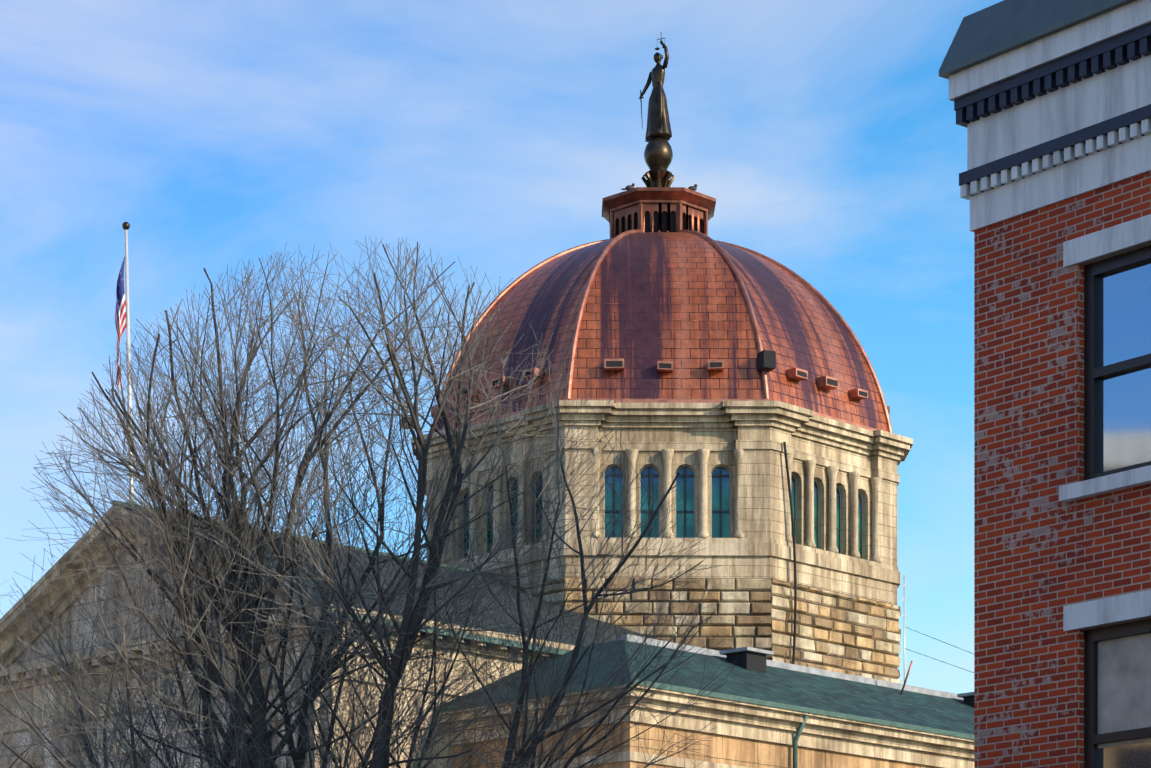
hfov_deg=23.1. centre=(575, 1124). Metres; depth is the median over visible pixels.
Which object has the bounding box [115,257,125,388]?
limp us flag
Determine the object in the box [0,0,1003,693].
sky
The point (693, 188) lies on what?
pigeon
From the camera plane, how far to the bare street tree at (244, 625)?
29.34 m
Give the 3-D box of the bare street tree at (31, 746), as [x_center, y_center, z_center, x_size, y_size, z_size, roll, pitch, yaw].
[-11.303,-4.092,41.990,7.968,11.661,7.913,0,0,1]
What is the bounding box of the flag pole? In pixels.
[122,222,137,507]
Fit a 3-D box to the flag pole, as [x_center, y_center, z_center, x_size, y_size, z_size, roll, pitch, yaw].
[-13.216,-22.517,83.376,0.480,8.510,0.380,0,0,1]
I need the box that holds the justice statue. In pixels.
[638,36,671,141]
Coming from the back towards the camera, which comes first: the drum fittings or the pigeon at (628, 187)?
the pigeon at (628, 187)
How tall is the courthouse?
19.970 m
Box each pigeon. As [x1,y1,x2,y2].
[621,183,634,189]
[688,184,696,190]
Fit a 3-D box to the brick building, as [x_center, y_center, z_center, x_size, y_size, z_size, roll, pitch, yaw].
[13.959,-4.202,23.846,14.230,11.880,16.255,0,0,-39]
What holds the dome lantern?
on the copper dome
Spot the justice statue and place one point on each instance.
(658, 122)
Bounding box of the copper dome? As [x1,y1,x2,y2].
[431,230,892,432]
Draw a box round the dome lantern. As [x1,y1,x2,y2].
[602,136,715,238]
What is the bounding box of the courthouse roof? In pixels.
[0,500,973,767]
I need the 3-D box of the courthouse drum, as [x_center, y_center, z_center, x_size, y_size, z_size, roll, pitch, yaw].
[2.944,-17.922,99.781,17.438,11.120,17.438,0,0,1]
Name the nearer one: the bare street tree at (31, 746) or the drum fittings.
the bare street tree at (31, 746)
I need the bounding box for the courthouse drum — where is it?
[411,400,912,683]
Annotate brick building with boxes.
[939,0,1150,767]
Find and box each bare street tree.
[0,237,740,767]
[0,580,95,767]
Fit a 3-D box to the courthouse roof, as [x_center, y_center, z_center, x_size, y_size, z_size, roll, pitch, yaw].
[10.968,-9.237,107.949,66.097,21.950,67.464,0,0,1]
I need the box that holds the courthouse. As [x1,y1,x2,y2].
[0,510,973,767]
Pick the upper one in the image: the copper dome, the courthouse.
the copper dome
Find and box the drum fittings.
[400,350,796,663]

